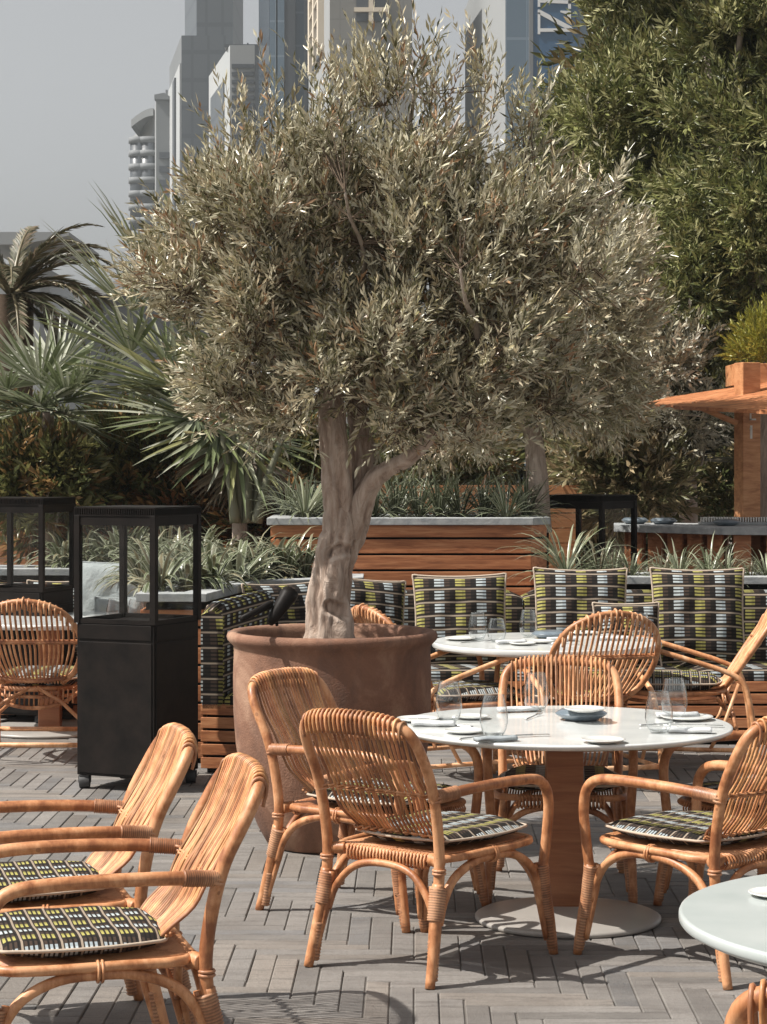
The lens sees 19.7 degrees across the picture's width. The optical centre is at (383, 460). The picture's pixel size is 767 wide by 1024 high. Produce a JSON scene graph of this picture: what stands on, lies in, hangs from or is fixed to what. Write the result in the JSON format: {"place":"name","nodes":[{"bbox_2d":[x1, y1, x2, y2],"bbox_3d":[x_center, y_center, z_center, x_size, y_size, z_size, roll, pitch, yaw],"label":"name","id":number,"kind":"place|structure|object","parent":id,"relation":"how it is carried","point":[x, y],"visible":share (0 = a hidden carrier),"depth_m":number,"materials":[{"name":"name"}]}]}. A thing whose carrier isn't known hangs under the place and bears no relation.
{"place":"outdoors","nodes":[
{"label":"outdoors","id":0,"kind":"place"},
{"bbox_2d":[0,232,98,396],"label":"building","id":1,"kind":"structure","parent":0,"point":[6,241],"depth_m":90.34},
{"bbox_2d":[94,596,143,612],"bbox_3d":[-1.845,1.128,15.413,0.355,0.374,0.156,0,-17,-3],"label":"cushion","id":2,"kind":"object","parent":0,"point":[102,603],"visible":0.26,"depth_m":15.41,"materials":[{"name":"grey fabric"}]},
{"bbox_2d":[47,280,225,417],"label":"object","id":3,"kind":"structure","parent":0,"point":[64,292],"depth_m":70.00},
{"bbox_2d":[129,108,154,276],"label":"office tower","id":4,"kind":"structure","parent":0,"point":[142,153],"depth_m":328.62,"materials":[{"name":"concrete"}]},
{"bbox_2d":[168,0,242,237],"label":"office tower","id":5,"kind":"structure","parent":0,"point":[212,27],"depth_m":300.00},
{"bbox_2d":[209,43,258,377],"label":"office tower","id":6,"kind":"structure","parent":0,"point":[243,59],"depth_m":270.00,"materials":[{"name":"concrete"}]},
{"bbox_2d":[259,0,308,372],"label":"office tower","id":7,"kind":"structure","parent":0,"point":[287,20],"depth_m":239.78,"materials":[{"name":"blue glass"}]},
{"bbox_2d":[0,0,592,328],"label":"sky","id":8,"kind":"structure","parent":0,"point":[75,75],"materials":[{"name":"grey"}]},
{"bbox_2d":[308,0,411,425],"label":"stone tower","id":9,"kind":"structure","parent":0,"point":[326,18],"depth_m":210.00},
{"bbox_2d":[308,0,323,75],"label":"side window frame","id":10,"kind":"structure","parent":9,"relation":"in","point":[313,5],"depth_m":222.13,"materials":[{"name":"metal"}]},
{"bbox_2d":[356,0,385,20],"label":"window pane","id":11,"kind":"structure","parent":9,"relation":"in","point":[359,3],"depth_m":209.80,"materials":[{"name":"glass"}]},
{"bbox_2d":[0,715,766,1023],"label":"paving","id":12,"kind":"structure","parent":0,"point":[369,966],"depth_m":8.01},
{"bbox_2d":[0,497,75,722],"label":"display cart","id":13,"kind":"object","parent":12,"relation":"on","point":[60,596],"visible":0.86,"depth_m":14.83,"materials":[{"name":"metal"}]},
{"bbox_2d":[0,589,72,713],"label":"door panel","id":14,"kind":"structure","parent":13,"relation":"in","point":[65,595],"depth_m":14.81,"materials":[{"name":"black metal"}]},
{"bbox_2d":[0,597,76,747],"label":"rattan lounge chair","id":15,"kind":"object","parent":12,"relation":"on","point":[43,679],"visible":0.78,"depth_m":12.96,"materials":[{"name":"wicker"}]},
{"bbox_2d":[0,583,76,714],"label":"banquette bench","id":16,"kind":"object","parent":12,"relation":"on","point":[74,708],"visible":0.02,"depth_m":15.20,"materials":[{"name":"fabric"}]},
{"bbox_2d":[75,561,146,644],"bbox_3d":[-1.920,1.006,15.610,0.576,0.614,0.214,0,-11,0],"label":"cushion","id":17,"kind":"object","parent":16,"relation":"on","point":[92,572],"visible":0.17,"depth_m":15.55,"materials":[{"name":"grey fabric"}]},
{"bbox_2d":[0,611,116,738],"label":"round table","id":18,"kind":"object","parent":12,"relation":"on","point":[51,717],"visible":0.35,"depth_m":14.52,"materials":[{"name":"stone"}]},
{"bbox_2d":[0,411,124,564],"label":"shrub","id":19,"kind":"object","parent":12,"relation":"on","point":[33,460],"visible":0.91,"depth_m":16.50,"materials":[{"name":"green plant"}]},
{"bbox_2d":[0,479,133,564],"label":"shrub","id":20,"kind":"object","parent":12,"relation":"on","point":[21,544],"visible":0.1,"depth_m":17.17,"materials":[{"name":"green plant"}]},
{"bbox_2d":[0,308,145,563],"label":"fan palm","id":21,"kind":"object","parent":12,"relation":"on","point":[38,365],"visible":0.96,"depth_m":16.66,"materials":[{"name":"green plant"}]},
{"bbox_2d":[0,722,197,1023],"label":"rattan armchair","id":22,"kind":"object","parent":12,"relation":"on","point":[140,809],"visible":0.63,"depth_m":6.88,"materials":[{"name":"wicker"}]},
{"bbox_2d":[0,752,268,1023],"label":"rattan armchair","id":23,"kind":"object","parent":12,"relation":"on","point":[70,945],"visible":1,"depth_m":6.05,"materials":[{"name":"wicker"}]},
{"bbox_2d":[74,505,200,787],"bbox_3d":[-1.345,1.015,12.105,0.518,1.530,0.504,0,0,25],"label":"display cart","id":24,"kind":"object","parent":12,"relation":"on","point":[137,681],"visible":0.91,"depth_m":11.92,"materials":[{"name":"black metal"}]},
{"bbox_2d":[79,621,197,775],"bbox_3d":[-1.345,1.288,12.105,0.502,0.805,0.488,0,0,25],"label":"door panel","id":25,"kind":"structure","parent":24,"relation":"in","point":[115,679],"depth_m":11.90,"materials":[{"name":"black metal"}]},
{"bbox_2d":[57,390,221,540],"bbox_3d":[-1.889,0.595,17.297,1.545,2.375,1.254,0,0,0],"label":"shrub","id":26,"kind":"object","parent":12,"relation":"on","point":[123,467],"visible":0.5,"depth_m":17.01,"materials":[{"name":"green plant"}]},
{"bbox_2d":[23,176,320,556],"bbox_3d":[-1.569,-0.166,16.487,2.360,3.895,2.007,0,0,0],"label":"fan palm","id":27,"kind":"object","parent":12,"relation":"on","point":[154,384],"visible":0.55,"depth_m":16.24,"materials":[{"name":"green plant"}]},
{"bbox_2d":[218,410,286,523],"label":"palm stems","id":28,"kind":"object","parent":27,"relation":"attached to","point":[236,513],"visible":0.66,"depth_m":16.14,"materials":[{"name":"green plant"}]},
{"bbox_2d":[126,455,227,546],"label":"shrub","id":29,"kind":"object","parent":12,"relation":"on","point":[177,495],"visible":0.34,"depth_m":16.99,"materials":[{"name":"green plant"}]},
{"bbox_2d":[0,565,363,762],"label":"timber planter","id":30,"kind":"object","parent":12,"relation":"on","point":[178,602],"visible":0.13,"depth_m":13.16,"materials":[{"name":"brown wood"}]},
{"bbox_2d":[24,525,91,567],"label":"strappy plant","id":31,"kind":"object","parent":30,"relation":"on","point":[64,560],"visible":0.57,"depth_m":16.18,"materials":[{"name":"green plant"}]},
{"bbox_2d":[83,526,164,561],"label":"strappy plant","id":32,"kind":"object","parent":30,"relation":"on","point":[114,539],"visible":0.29,"depth_m":16.09,"materials":[{"name":"green plant"}]},
{"bbox_2d":[91,527,188,592],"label":"strappy plant","id":33,"kind":"object","parent":30,"relation":"in","point":[131,561],"visible":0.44,"depth_m":13.86,"materials":[{"name":"green plant"}]},
{"bbox_2d":[99,536,215,594],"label":"strappy plant","id":34,"kind":"object","parent":30,"relation":"in","point":[164,581],"visible":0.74,"depth_m":13.36,"materials":[{"name":"green plant"}]},
{"bbox_2d":[148,524,229,554],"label":"strappy plant","id":35,"kind":"object","parent":30,"relation":"on","point":[212,533],"visible":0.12,"depth_m":15.94,"materials":[{"name":"green plant"}]},
{"bbox_2d":[158,534,232,593],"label":"strappy plant","id":36,"kind":"object","parent":30,"relation":"in","point":[188,573],"visible":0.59,"depth_m":13.55,"materials":[{"name":"green plant"}]},
{"bbox_2d":[167,536,257,592],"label":"strappy plant","id":37,"kind":"object","parent":30,"relation":"in","point":[214,562],"visible":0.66,"depth_m":13.61,"materials":[{"name":"green plant"}]},
{"bbox_2d":[190,533,292,583],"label":"strappy plant","id":38,"kind":"object","parent":30,"relation":"in","point":[242,566],"visible":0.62,"depth_m":14.26,"materials":[{"name":"green plant"}]},
{"bbox_2d":[226,538,300,580],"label":"strappy plant","id":39,"kind":"object","parent":30,"relation":"in","point":[267,555],"visible":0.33,"depth_m":14.67,"materials":[{"name":"green plant"}]},
{"bbox_2d":[228,532,315,577],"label":"strappy plant","id":40,"kind":"object","parent":30,"relation":"on","point":[281,543],"visible":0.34,"depth_m":14.97,"materials":[{"name":"green plant"}]},
{"bbox_2d":[253,526,316,578],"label":"strappy plant","id":41,"kind":"object","parent":30,"relation":"in","point":[289,561],"visible":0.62,"depth_m":14.88,"materials":[{"name":"green plant"}]},
{"bbox_2d":[270,533,316,577],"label":"strappy plant","id":42,"kind":"object","parent":30,"relation":"in","point":[308,558],"visible":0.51,"depth_m":14.95,"materials":[{"name":"green plant"}]},
{"bbox_2d":[164,433,296,552],"bbox_3d":[-1.160,0.779,16.723,1.061,2.005,0.713,0,0,0],"label":"dry palm","id":43,"kind":"object","parent":12,"relation":"on","point":[204,481],"visible":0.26,"depth_m":16.66,"materials":[{"name":"green plant"}]},
{"bbox_2d":[201,462,321,549],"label":"shrub","id":44,"kind":"object","parent":12,"relation":"on","point":[222,517],"visible":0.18,"depth_m":16.80,"materials":[{"name":"green plant"}]},
{"bbox_2d":[244,395,322,512],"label":"shrub","id":45,"kind":"object","parent":12,"relation":"on","point":[304,467],"visible":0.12,"depth_m":17.73,"materials":[{"name":"green plant"}]},
{"bbox_2d":[0,485,581,569],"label":"timber wall","id":46,"kind":"structure","parent":12,"relation":"on","point":[561,530],"depth_m":17.80,"materials":[{"name":"wood"}]},
{"bbox_2d":[227,623,437,853],"bbox_3d":[-0.238,1.284,10.250,0.980,0.992,0.980,0,0,0],"label":"terracotta pot","id":47,"kind":"object","parent":12,"relation":"on","point":[385,669],"visible":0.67,"depth_m":9.90,"materials":[{"name":"ceramic"}]},
{"bbox_2d":[239,586,297,625],"bbox_3d":[-0.516,0.656,9.888,0.082,0.179,0.346,0,0,42],"label":"garden spotlight","id":48,"kind":"object","parent":47,"relation":"on","point":[285,600],"visible":1,"depth_m":9.91,"materials":[{"name":"black metal"}]},
{"bbox_2d":[100,0,654,638],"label":"olive tree","id":49,"kind":"object","parent":47,"relation":"in","point":[422,210],"visible":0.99,"depth_m":9.96,"materials":[{"name":"green plant"}]},
{"bbox_2d":[247,667,489,932],"bbox_3d":[-0.092,1.315,8.800,0.847,0.938,0.624,0,0,34],"label":"rattan armchair","id":50,"kind":"object","parent":12,"relation":"on","point":[275,680],"visible":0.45,"depth_m":8.77,"materials":[{"name":"wicker"}]},
{"bbox_2d":[267,514,549,595],"bbox_3d":[0.180,1.087,15.775,1.970,1.385,1.100,0,0,0],"label":"timber planter","id":51,"kind":"object","parent":12,"relation":"on","point":[398,548],"visible":0.22,"depth_m":15.25,"materials":[{"name":"brown wood"}]},
{"bbox_2d":[236,463,320,515],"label":"strappy plant","id":52,"kind":"object","parent":51,"relation":"on","point":[274,494],"visible":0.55,"depth_m":15.93,"materials":[{"name":"green plant"}]},
{"bbox_2d":[259,455,323,524],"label":"strappy plant","id":53,"kind":"object","parent":51,"relation":"on","point":[305,503],"visible":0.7,"depth_m":15.45,"materials":[{"name":"green plant"}]},
{"bbox_2d":[371,478,420,517],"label":"strappy plant","id":54,"kind":"object","parent":51,"relation":"on","point":[376,509],"visible":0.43,"depth_m":15.57,"materials":[{"name":"green plant"}]},
{"bbox_2d":[372,465,435,516],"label":"strappy plant","id":55,"kind":"object","parent":51,"relation":"on","point":[393,502],"visible":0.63,"depth_m":15.71,"materials":[{"name":"green plant"}]},
{"bbox_2d":[385,470,471,516],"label":"strappy plant","id":56,"kind":"object","parent":51,"relation":"on","point":[413,503],"visible":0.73,"depth_m":15.71,"materials":[{"name":"green plant"}]},
{"bbox_2d":[396,467,486,516],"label":"strappy plant","id":57,"kind":"object","parent":51,"relation":"on","point":[440,502],"visible":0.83,"depth_m":15.64,"materials":[{"name":"green plant"}]},
{"bbox_2d":[414,465,505,516],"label":"strappy plant","id":58,"kind":"object","parent":51,"relation":"on","point":[456,504],"visible":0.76,"depth_m":15.72,"materials":[{"name":"green plant"}]},
{"bbox_2d":[446,470,522,516],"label":"strappy plant","id":59,"kind":"object","parent":51,"relation":"on","point":[486,504],"visible":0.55,"depth_m":15.85,"materials":[{"name":"green plant"}]},
{"bbox_2d":[464,469,557,522],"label":"strappy plant","id":60,"kind":"object","parent":51,"relation":"in","point":[503,505],"visible":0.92,"depth_m":15.47,"materials":[{"name":"green plant"}]},
{"bbox_2d":[480,463,576,524],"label":"strappy plant","id":61,"kind":"object","parent":51,"relation":"on","point":[520,494],"visible":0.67,"depth_m":15.81,"materials":[{"name":"green plant"}]},
{"bbox_2d":[384,187,678,532],"bbox_3d":[1.028,-0.713,16.014,2.193,2.480,1.982,0,0,0],"label":"olive tree","id":62,"kind":"object","parent":51,"relation":"in","point":[633,327],"visible":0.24,"depth_m":15.69,"materials":[{"name":"green plant"}]},
{"bbox_2d":[299,708,557,989],"bbox_3d":[0.133,1.315,7.836,0.624,0.938,0.847,0,0,38],"label":"rattan armchair","id":63,"kind":"object","parent":12,"relation":"on","point":[420,839],"visible":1,"depth_m":7.69,"materials":[{"name":"wicker"}]},
{"bbox_2d":[347,416,525,512],"bbox_3d":[0.402,0.563,18.971,1.737,2.438,1.487,0,0,0],"label":"shrub","id":64,"kind":"object","parent":12,"relation":"on","point":[464,477],"visible":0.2,"depth_m":18.63,"materials":[{"name":"green plant"}]},
{"bbox_2d":[351,603,544,768],"bbox_3d":[0.309,1.282,12.360,1.023,0.998,0.710,0,0,-28],"label":"rattan lounge chair","id":65,"kind":"object","parent":12,"relation":"on","point":[472,694],"visible":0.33,"depth_m":12.18,"materials":[{"name":"wicker"}]},
{"bbox_2d":[201,590,766,772],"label":"banquette bench","id":66,"kind":"object","parent":12,"relation":"on","point":[220,620],"visible":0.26,"depth_m":13.82,"materials":[{"name":"multicoloured wood"}]},
{"bbox_2d":[241,582,308,623],"bbox_3d":[-0.613,1.037,13.908,0.596,0.554,0.189,0,-13,-36],"label":"cushion","id":67,"kind":"object","parent":66,"relation":"on","point":[295,613],"visible":0.2,"depth_m":13.89,"materials":[{"name":"fabric"}]},
{"bbox_2d":[350,578,405,624],"bbox_3d":[-0.114,1.030,14.172,0.556,0.574,0.186,6,-16,-20],"label":"cushion","id":68,"kind":"object","parent":66,"relation":"on","point":[387,598],"visible":0.27,"depth_m":14.18,"materials":[{"name":"fabric"}]},
{"bbox_2d":[412,573,508,663],"bbox_3d":[0.493,1.017,14.183,0.616,0.594,0.186,-1,-13,0],"label":"cushion","id":69,"kind":"object","parent":66,"relation":"on","point":[445,606],"visible":0.67,"depth_m":14.14,"materials":[{"name":"fabric"}]},
{"bbox_2d":[533,567,627,630],"bbox_3d":[1.268,0.998,14.188,0.616,0.634,0.186,1,-13,0],"label":"cushion","id":70,"kind":"object","parent":66,"relation":"on","point":[565,599],"visible":0.53,"depth_m":14.16,"materials":[{"name":"fabric"}]},
{"bbox_2d":[592,602,661,666],"bbox_3d":[1.541,1.102,13.971,0.435,0.424,0.192,0,-14,-3],"label":"cushion","id":71,"kind":"object","parent":66,"relation":"on","point":[651,609],"visible":0.39,"depth_m":13.95,"materials":[{"name":"fabric"}]},
{"bbox_2d":[649,567,744,663],"bbox_3d":[2.022,0.998,14.188,0.616,0.634,0.179,0,-13,0],"label":"cushion","id":72,"kind":"object","parent":66,"relation":"on","point":[701,611],"visible":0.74,"depth_m":14.13,"materials":[{"name":"fabric"}]},
{"bbox_2d":[432,632,661,773],"bbox_3d":[0.940,1.409,12.720,1.320,0.738,1.320,0,0,0],"label":"round table","id":73,"kind":"object","parent":12,"relation":"on","point":[484,648],"visible":0.34,"depth_m":12.42,"materials":[{"name":"white stone"}]},
{"bbox_2d":[483,654,637,903],"bbox_3d":[0.742,1.315,9.262,0.624,0.938,0.847,0,0,5],"label":"rattan armchair","id":74,"kind":"object","parent":12,"relation":"on","point":[621,800],"visible":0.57,"depth_m":9.42,"materials":[{"name":"wicker"}]},
{"bbox_2d":[401,706,732,938],"bbox_3d":[0.715,1.411,8.760,1.330,0.733,1.330,0,0,0],"label":"round table","id":75,"kind":"object","parent":12,"relation":"on","point":[563,745],"visible":0.7,"depth_m":8.66,"materials":[{"name":"stone"}]},
{"bbox_2d":[555,708,606,720],"bbox_3d":[0.797,1.022,8.900,0.210,0.044,0.210,0,0,0],"label":"bowl","id":76,"kind":"object","parent":75,"relation":"on","point":[566,714],"visible":0.71,"depth_m":8.82,"materials":[{"name":"ceramic"}]},
{"bbox_2d":[581,736,625,743],"bbox_3d":[0.814,1.036,8.174,0.167,0.016,0.167,0,0,0],"label":"plate","id":77,"kind":"object","parent":75,"relation":"on","point":[603,739],"visible":1,"depth_m":8.20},
{"bbox_2d":[493,608,662,794],"bbox_3d":[1.096,1.282,12.159,0.710,0.998,1.023,0,0,-16],"label":"rattan lounge chair","id":78,"kind":"object","parent":12,"relation":"on","point":[625,657],"visible":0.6,"depth_m":11.89,"materials":[{"name":"wicker"}]},
{"bbox_2d":[543,494,636,569],"bbox_3d":[1.520,1.015,16.250,0.518,1.530,0.504,0,0,37],"label":"display cart","id":79,"kind":"object","parent":12,"relation":"on","point":[580,502],"visible":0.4,"depth_m":16.10,"materials":[{"name":"metal"}]},
{"bbox_2d":[543,383,714,553],"bbox_3d":[1.965,0.534,17.879,1.513,2.496,1.358,0,0,0],"label":"shrub","id":80,"kind":"object","parent":12,"relation":"on","point":[654,493],"visible":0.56,"depth_m":17.68,"materials":[{"name":"green plant"}]},
{"bbox_2d":[573,716,766,989],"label":"rattan armchair","id":81,"kind":"object","parent":12,"relation":"on","point":[716,840],"visible":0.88,"depth_m":7.69,"materials":[{"name":"wicker"}]},
{"bbox_2d":[630,272,733,517],"bbox_3d":[2.269,0.083,18.230,1.680,3.317,1.380,0,0,0],"label":"silver shrub","id":82,"kind":"object","parent":12,"relation":"on","point":[686,354],"visible":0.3,"depth_m":18.00,"materials":[{"name":"green plant"}]},
{"bbox_2d":[612,609,766,765],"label":"rattan lounge chair","id":83,"kind":"object","parent":12,"relation":"on","point":[700,683],"visible":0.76,"depth_m":12.79,"materials":[{"name":"wicker"}]},
{"bbox_2d":[614,523,766,571],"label":"bar counter","id":84,"kind":"object","parent":12,"relation":"on","point":[682,536],"visible":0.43,"depth_m":16.57,"materials":[{"name":"grey stone"}]},
{"bbox_2d":[698,517,766,524],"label":"ribbed tray","id":85,"kind":"object","parent":84,"relation":"on","point":[753,520],"visible":0.74,"depth_m":16.77,"materials":[{"name":"grey stone"}]},
{"bbox_2d":[615,0,766,516],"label":"leafy tree","id":86,"kind":"object","parent":12,"relation":"on","point":[718,264],"visible":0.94,"depth_m":18.20,"materials":[{"name":"green plant"}]},
{"bbox_2d":[627,572,766,589],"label":"timber planter","id":87,"kind":"object","parent":12,"relation":"on","point":[638,582],"depth_m":14.67,"materials":[{"name":"brown wood"}]},
{"bbox_2d":[491,504,637,580],"bbox_3d":[1.241,0.599,14.838,0.926,0.627,0.902,3,1,40],"label":"strappy plant","id":88,"kind":"object","parent":87,"relation":"in","point":[569,565],"visible":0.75,"depth_m":14.84,"materials":[{"name":"green plant"}]},
{"bbox_2d":[562,535,629,569],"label":"strappy plant","id":89,"kind":"object","parent":87,"relation":"in","point":[595,558],"visible":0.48,"depth_m":14.90,"materials":[{"name":"green plant"}]},
{"bbox_2d":[592,541,660,575],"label":"strappy plant","id":90,"kind":"object","parent":87,"relation":"in","point":[633,571],"visible":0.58,"depth_m":14.86,"materials":[{"name":"green plant"}]},
{"bbox_2d":[643,533,713,569],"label":"strappy plant","id":91,"kind":"object","parent":87,"relation":"in","point":[675,564],"visible":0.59,"depth_m":14.92,"materials":[{"name":"green plant"}]},
{"bbox_2d":[667,531,747,570],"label":"strappy plant","id":92,"kind":"object","parent":87,"relation":"in","point":[706,560],"visible":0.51,"depth_m":14.88,"materials":[{"name":"green plant"}]},
{"bbox_2d":[661,376,733,522],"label":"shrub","id":93,"kind":"object","parent":12,"relation":"on","point":[694,518],"visible":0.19,"depth_m":18.52,"materials":[{"name":"green plant"}]},
{"bbox_2d":[643,362,766,571],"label":"bar kiosk","id":94,"kind":"object","parent":12,"relation":"on","point":[744,398],"visible":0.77,"depth_m":16.83,"materials":[{"name":"wood"}]},
{"bbox_2d":[713,292,766,362],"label":"feathery plant","id":95,"kind":"object","parent":94,"relation":"on","point":[753,335],"visible":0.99,"depth_m":17.54,"materials":[{"name":"green plant"}]},
{"bbox_2d":[653,731,766,905],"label":"rattan armchair","id":96,"kind":"object","parent":12,"relation":"on","point":[663,876],"visible":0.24,"depth_m":8.83,"materials":[{"name":"wicker"}]},
{"bbox_2d":[679,874,766,965],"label":"round table","id":97,"kind":"object","parent":12,"relation":"on","point":[729,917],"visible":0.98,"depth_m":5.01,"materials":[{"name":"white stone"}]},
{"bbox_2d":[724,978,766,1023],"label":"rattan armchair","id":98,"kind":"object","parent":12,"relation":"on","point":[748,1005],"visible":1,"depth_m":3.68,"materials":[{"name":"wicker"}]},
{"bbox_2d":[465,0,588,465],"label":"office tower","id":99,"kind":"structure","parent":0,"point":[517,27],"depth_m":190.00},
{"label":"ground","id":100,"kind":"structure","parent":0,"visible":0},
{"bbox_2d":[0,388,83,436],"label":"shrub","id":101,"kind":"object","parent":100,"relation":"on","point":[10,419],"visible":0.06,"depth_m":18.80,"materials":[{"name":"green plant"}]},
{"bbox_2d":[0,223,124,407],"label":"date palm","id":102,"kind":"object","parent":100,"relation":"on","point":[19,281],"visible":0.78,"depth_m":21.89,"materials":[{"name":"green plant"}]},
{"bbox_2d":[154,90,169,280],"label":"office tower","id":103,"kind":"structure","parent":100,"relation":"on","point":[162,134],"depth_m":320.00,"materials":[{"name":"concrete"}]},
{"bbox_2d":[347,309,731,569],"bbox_3d":[2.704,0.178,24.912,6.872,4.456,2.262,0,0,0],"label":"hedge","id":104,"kind":"object","parent":100,"relation":"on","point":[520,471],"visible":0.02,"depth_m":24.52,"materials":[{"name":"green plant"}]},
{"bbox_2d":[525,427,662,562],"bbox_3d":[1.920,0.614,19.427,1.435,2.335,1.429,0,0,0],"label":"shrub","id":105,"kind":"object","parent":100,"relation":"on","point":[585,514],"visible":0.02,"depth_m":19.15,"materials":[{"name":"green plant"}]},
{"bbox_2d":[499,0,719,568],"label":"leafy tree","id":106,"kind":"object","parent":100,"relation":"on","point":[613,101],"visible":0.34,"depth_m":19.29,"materials":[{"name":"green plant"}]},
{"bbox_2d":[514,1,754,535],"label":"leafy tree","id":107,"kind":"object","parent":100,"relation":"on","point":[560,53],"visible":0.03,"depth_m":22.50,"materials":[{"name":"green plant"}]},
{"bbox_2d":[638,387,733,548],"bbox_3d":[2.938,0.544,20.046,1.475,2.476,1.448,0,0,21],"label":"shrub","id":108,"kind":"object","parent":100,"relation":"on","point":[719,484],"visible":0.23,"depth_m":19.67,"materials":[{"name":"green plant"}]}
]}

